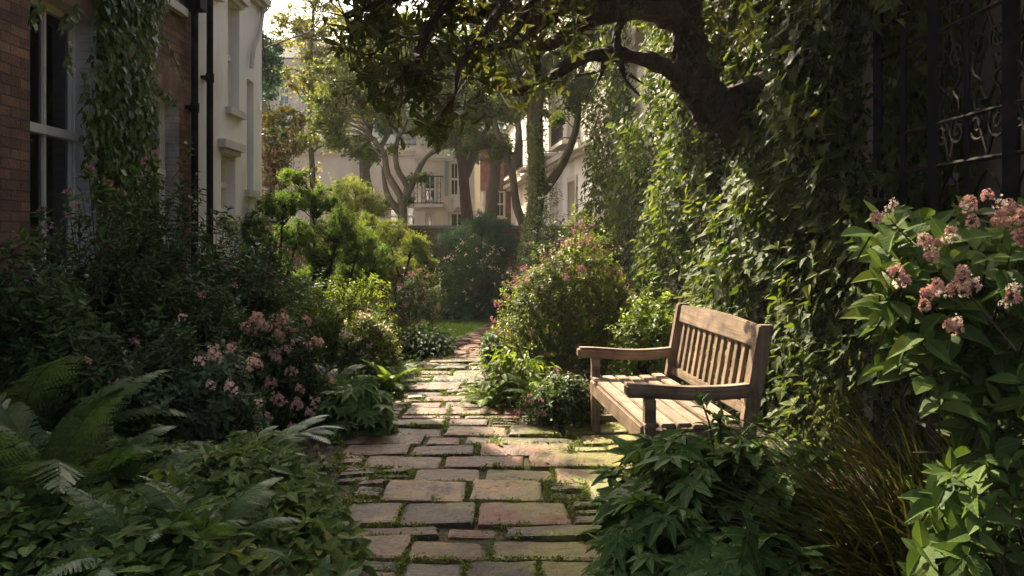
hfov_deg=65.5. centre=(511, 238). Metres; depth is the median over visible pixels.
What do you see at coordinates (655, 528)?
hellebore
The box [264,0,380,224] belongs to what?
birch tree
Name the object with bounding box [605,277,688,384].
lime shrub
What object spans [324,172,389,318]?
rounded shrub
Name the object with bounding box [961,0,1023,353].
side house
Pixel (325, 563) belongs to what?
fern
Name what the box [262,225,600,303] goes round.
garden wall
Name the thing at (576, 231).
climbing bush
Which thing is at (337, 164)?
cream house
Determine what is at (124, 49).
ivy
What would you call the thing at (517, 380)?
fern
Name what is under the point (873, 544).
ornamental grass
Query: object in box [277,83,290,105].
window
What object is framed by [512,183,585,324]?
golden bush
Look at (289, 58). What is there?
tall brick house
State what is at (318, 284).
deep green shrub
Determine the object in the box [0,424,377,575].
ground cover
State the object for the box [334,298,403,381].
pale shrub
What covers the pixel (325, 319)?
light shrub
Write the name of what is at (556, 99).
window
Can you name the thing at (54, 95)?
window
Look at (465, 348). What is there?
brick path
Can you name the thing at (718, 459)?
hellebore
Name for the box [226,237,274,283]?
corner bush
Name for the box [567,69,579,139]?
window
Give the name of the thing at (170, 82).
window
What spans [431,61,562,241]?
leaning tree
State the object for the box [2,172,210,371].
rhododendron
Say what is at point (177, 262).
rhododendron
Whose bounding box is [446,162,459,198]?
window
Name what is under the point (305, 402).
hosta
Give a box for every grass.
[637,362,1018,575]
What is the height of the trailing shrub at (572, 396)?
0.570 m
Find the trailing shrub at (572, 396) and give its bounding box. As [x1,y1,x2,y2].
[513,367,609,431]
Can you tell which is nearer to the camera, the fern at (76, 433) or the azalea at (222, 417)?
the fern at (76, 433)
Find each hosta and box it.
[287,371,355,426]
[309,374,400,442]
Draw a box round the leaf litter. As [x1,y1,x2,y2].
[271,334,904,573]
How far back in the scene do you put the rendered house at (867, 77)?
6.11 m
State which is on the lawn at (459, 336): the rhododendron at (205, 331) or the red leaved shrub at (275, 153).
the red leaved shrub at (275, 153)
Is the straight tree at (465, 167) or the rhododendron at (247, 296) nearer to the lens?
the rhododendron at (247, 296)
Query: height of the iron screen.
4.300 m
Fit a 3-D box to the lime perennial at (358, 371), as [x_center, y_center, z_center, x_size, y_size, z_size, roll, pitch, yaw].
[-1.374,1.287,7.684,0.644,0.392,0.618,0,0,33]
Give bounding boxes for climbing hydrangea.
[636,80,866,449]
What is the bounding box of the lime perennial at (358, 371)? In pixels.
[341,351,403,389]
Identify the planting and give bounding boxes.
[116,336,920,573]
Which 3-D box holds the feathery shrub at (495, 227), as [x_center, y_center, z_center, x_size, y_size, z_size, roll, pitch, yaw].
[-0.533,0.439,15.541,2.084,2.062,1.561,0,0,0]
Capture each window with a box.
[24,0,103,289]
[142,57,187,264]
[162,0,187,16]
[218,138,245,221]
[226,0,249,119]
[245,190,259,197]
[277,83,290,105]
[282,189,298,220]
[388,207,415,224]
[420,111,431,146]
[423,173,436,203]
[426,214,433,224]
[444,208,460,224]
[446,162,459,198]
[480,191,484,211]
[497,191,506,218]
[514,129,519,175]
[548,95,557,152]
[549,182,557,224]
[566,174,577,223]
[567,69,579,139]
[630,33,647,65]
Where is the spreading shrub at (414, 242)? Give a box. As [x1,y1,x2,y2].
[331,208,440,324]
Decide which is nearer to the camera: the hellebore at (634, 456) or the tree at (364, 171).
the hellebore at (634, 456)
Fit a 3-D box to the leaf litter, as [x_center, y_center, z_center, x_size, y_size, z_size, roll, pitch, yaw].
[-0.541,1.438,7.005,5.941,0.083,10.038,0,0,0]
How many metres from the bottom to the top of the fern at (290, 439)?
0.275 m
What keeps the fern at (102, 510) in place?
on the ground at (310, 452)
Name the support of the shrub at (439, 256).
on the lawn at (459, 336)
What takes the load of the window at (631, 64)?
in the rendered house at (867, 77)
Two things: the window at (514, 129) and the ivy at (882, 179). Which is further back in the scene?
the window at (514, 129)
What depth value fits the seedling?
3.62 m
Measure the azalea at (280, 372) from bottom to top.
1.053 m
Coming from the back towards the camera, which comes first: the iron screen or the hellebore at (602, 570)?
the iron screen
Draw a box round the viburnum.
[840,188,1023,575]
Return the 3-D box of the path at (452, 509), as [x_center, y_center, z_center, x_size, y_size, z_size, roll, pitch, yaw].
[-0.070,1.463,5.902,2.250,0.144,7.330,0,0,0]
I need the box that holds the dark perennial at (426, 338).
[391,322,457,359]
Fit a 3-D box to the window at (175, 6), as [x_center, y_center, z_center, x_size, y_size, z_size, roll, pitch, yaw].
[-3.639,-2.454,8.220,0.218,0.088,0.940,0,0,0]
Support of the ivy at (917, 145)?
attached to the side house at (994, 166)
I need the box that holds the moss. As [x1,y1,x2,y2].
[330,355,641,575]
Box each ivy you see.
[27,0,187,297]
[511,121,549,313]
[573,0,891,459]
[840,0,994,470]
[862,0,909,212]
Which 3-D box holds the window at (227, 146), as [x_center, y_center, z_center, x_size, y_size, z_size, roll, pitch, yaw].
[-3.615,-0.710,10.030,0.290,1.000,0.740,0,0,0]
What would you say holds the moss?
on the path at (452, 509)
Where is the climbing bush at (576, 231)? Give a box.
[555,202,607,322]
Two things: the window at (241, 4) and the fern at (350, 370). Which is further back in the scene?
the window at (241, 4)
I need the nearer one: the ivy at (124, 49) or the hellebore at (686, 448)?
the hellebore at (686, 448)
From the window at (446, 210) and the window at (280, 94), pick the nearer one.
the window at (446, 210)
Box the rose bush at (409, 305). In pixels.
[386,265,446,336]
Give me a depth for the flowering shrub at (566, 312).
8.01 m
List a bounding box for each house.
[0,0,206,335]
[199,0,270,278]
[262,19,337,110]
[262,111,415,224]
[413,102,479,224]
[480,124,510,224]
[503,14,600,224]
[601,0,960,454]
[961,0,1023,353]
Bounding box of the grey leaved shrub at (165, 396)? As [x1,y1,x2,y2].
[94,331,213,443]
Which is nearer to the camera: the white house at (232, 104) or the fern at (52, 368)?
the fern at (52, 368)
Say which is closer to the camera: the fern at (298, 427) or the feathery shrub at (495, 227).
the fern at (298, 427)
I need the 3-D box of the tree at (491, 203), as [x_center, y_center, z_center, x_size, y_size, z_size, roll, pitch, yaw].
[-0.169,-2.470,24.977,6.548,9.631,4.332,0,0,0]
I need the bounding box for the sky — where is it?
[263,0,523,44]
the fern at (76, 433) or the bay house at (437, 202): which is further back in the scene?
the bay house at (437, 202)
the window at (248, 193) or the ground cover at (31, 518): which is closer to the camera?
the ground cover at (31, 518)
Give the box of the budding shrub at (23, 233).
[12,163,144,326]
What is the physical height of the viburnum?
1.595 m
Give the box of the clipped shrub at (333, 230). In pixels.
[240,167,403,324]
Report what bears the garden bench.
on the ground at (310, 452)
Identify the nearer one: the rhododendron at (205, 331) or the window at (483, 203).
the rhododendron at (205, 331)
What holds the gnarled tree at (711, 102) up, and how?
on the ground at (310, 452)
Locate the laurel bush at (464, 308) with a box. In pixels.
[412,286,503,323]
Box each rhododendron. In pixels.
[0,224,129,403]
[0,282,180,462]
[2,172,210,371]
[61,134,266,372]
[100,258,259,431]
[143,242,304,389]
[198,213,315,357]
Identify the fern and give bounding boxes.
[0,356,193,450]
[0,369,188,511]
[0,406,216,574]
[1,524,103,575]
[41,485,250,575]
[129,474,306,563]
[184,426,307,461]
[274,415,344,444]
[274,555,361,575]
[308,363,365,383]
[327,350,373,363]
[354,359,419,390]
[457,379,516,406]
[503,363,557,408]
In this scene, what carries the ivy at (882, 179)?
hanging from the iron screen
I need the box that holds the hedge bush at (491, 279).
[425,234,518,319]
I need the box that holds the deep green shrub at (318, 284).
[240,256,344,366]
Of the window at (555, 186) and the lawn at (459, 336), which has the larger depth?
the window at (555, 186)
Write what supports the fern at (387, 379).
on the ground at (310, 452)
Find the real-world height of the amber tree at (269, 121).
4.548 m
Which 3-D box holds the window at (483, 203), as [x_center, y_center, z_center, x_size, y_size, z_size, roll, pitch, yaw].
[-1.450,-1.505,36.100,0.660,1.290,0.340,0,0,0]
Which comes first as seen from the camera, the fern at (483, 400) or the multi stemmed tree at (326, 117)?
the fern at (483, 400)
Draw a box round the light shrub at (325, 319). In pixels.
[284,268,402,375]
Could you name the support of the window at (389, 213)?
in the cream house at (337, 164)
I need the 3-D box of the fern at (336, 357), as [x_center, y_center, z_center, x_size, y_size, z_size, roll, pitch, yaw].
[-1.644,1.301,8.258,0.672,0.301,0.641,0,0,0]
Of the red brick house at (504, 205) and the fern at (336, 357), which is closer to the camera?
the fern at (336, 357)
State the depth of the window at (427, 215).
27.65 m
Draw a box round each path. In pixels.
[337,357,657,575]
[440,313,520,357]
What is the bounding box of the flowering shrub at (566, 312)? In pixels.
[487,211,647,383]
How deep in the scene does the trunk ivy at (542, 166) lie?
14.47 m
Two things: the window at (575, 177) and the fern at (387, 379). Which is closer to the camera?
the fern at (387, 379)
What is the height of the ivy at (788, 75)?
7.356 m
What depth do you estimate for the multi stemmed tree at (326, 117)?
16.91 m
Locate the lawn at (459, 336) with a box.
[294,305,511,340]
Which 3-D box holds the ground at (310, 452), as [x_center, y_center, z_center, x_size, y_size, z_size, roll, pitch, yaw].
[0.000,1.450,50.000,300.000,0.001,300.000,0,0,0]
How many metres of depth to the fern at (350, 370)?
7.03 m
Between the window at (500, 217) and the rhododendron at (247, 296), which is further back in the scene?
the window at (500, 217)
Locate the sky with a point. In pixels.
(274, 4)
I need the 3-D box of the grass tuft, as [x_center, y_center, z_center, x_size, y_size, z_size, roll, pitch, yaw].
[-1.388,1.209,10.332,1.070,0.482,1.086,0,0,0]
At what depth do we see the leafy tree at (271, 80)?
19.88 m
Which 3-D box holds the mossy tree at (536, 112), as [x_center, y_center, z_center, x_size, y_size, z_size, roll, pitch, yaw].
[0.723,-1.707,14.527,2.861,6.287,2.012,0,0,-25]
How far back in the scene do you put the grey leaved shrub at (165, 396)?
4.66 m
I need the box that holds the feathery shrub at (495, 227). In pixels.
[430,207,520,303]
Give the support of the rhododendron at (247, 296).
on the ground at (310, 452)
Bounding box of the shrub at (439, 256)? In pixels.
[385,238,464,311]
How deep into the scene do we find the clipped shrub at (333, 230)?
10.90 m
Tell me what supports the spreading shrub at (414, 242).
on the lawn at (459, 336)
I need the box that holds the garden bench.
[577,303,773,461]
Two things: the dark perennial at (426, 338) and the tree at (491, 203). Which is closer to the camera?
the dark perennial at (426, 338)
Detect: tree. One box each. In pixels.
[262,0,321,164]
[262,101,314,224]
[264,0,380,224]
[290,0,456,210]
[296,3,485,295]
[316,0,810,388]
[346,0,559,224]
[422,18,553,219]
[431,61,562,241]
[476,13,606,309]
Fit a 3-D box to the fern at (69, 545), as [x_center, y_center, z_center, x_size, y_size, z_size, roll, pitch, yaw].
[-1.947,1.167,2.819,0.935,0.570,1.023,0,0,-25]
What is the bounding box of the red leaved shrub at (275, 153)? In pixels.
[262,127,305,247]
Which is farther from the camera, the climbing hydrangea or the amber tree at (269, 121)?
the amber tree at (269, 121)
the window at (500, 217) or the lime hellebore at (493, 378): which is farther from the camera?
the window at (500, 217)
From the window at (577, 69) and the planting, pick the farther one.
the window at (577, 69)
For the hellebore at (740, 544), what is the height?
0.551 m
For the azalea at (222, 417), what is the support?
on the ground at (310, 452)
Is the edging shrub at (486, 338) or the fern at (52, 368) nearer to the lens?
the fern at (52, 368)
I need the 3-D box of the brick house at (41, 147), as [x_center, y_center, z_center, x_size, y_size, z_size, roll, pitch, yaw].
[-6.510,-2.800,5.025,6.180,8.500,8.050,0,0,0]
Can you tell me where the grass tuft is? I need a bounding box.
[390,314,443,346]
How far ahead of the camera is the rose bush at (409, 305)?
10.91 m
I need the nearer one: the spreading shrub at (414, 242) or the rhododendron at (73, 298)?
the rhododendron at (73, 298)
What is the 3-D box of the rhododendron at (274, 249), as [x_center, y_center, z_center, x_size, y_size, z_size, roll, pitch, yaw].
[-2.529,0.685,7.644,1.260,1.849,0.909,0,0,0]
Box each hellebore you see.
[469,343,562,409]
[575,429,714,550]
[580,553,631,575]
[581,474,727,575]
[613,415,805,551]
[626,509,834,575]
[689,434,858,575]
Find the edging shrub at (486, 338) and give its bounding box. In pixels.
[478,328,515,367]
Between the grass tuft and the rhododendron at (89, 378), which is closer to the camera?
the rhododendron at (89, 378)
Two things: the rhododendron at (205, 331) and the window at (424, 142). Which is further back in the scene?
the window at (424, 142)
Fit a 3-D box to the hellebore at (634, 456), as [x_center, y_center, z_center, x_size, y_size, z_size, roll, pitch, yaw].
[0.672,1.218,3.812,0.696,0.588,0.736,0,0,28]
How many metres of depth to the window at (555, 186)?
24.16 m
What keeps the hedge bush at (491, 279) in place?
on the lawn at (459, 336)
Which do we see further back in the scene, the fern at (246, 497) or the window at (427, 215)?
the window at (427, 215)
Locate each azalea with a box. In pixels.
[123,305,273,445]
[210,309,337,441]
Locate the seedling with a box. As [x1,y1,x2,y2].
[692,389,766,450]
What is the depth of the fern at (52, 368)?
4.08 m
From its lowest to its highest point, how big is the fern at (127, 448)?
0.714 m
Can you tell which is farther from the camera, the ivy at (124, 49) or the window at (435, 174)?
the window at (435, 174)
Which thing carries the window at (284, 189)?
in the cream house at (337, 164)
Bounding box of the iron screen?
[873,0,1023,478]
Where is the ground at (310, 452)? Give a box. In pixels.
[30,304,926,574]
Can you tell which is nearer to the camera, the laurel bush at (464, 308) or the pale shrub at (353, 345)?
the pale shrub at (353, 345)
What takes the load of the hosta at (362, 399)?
on the ground at (310, 452)

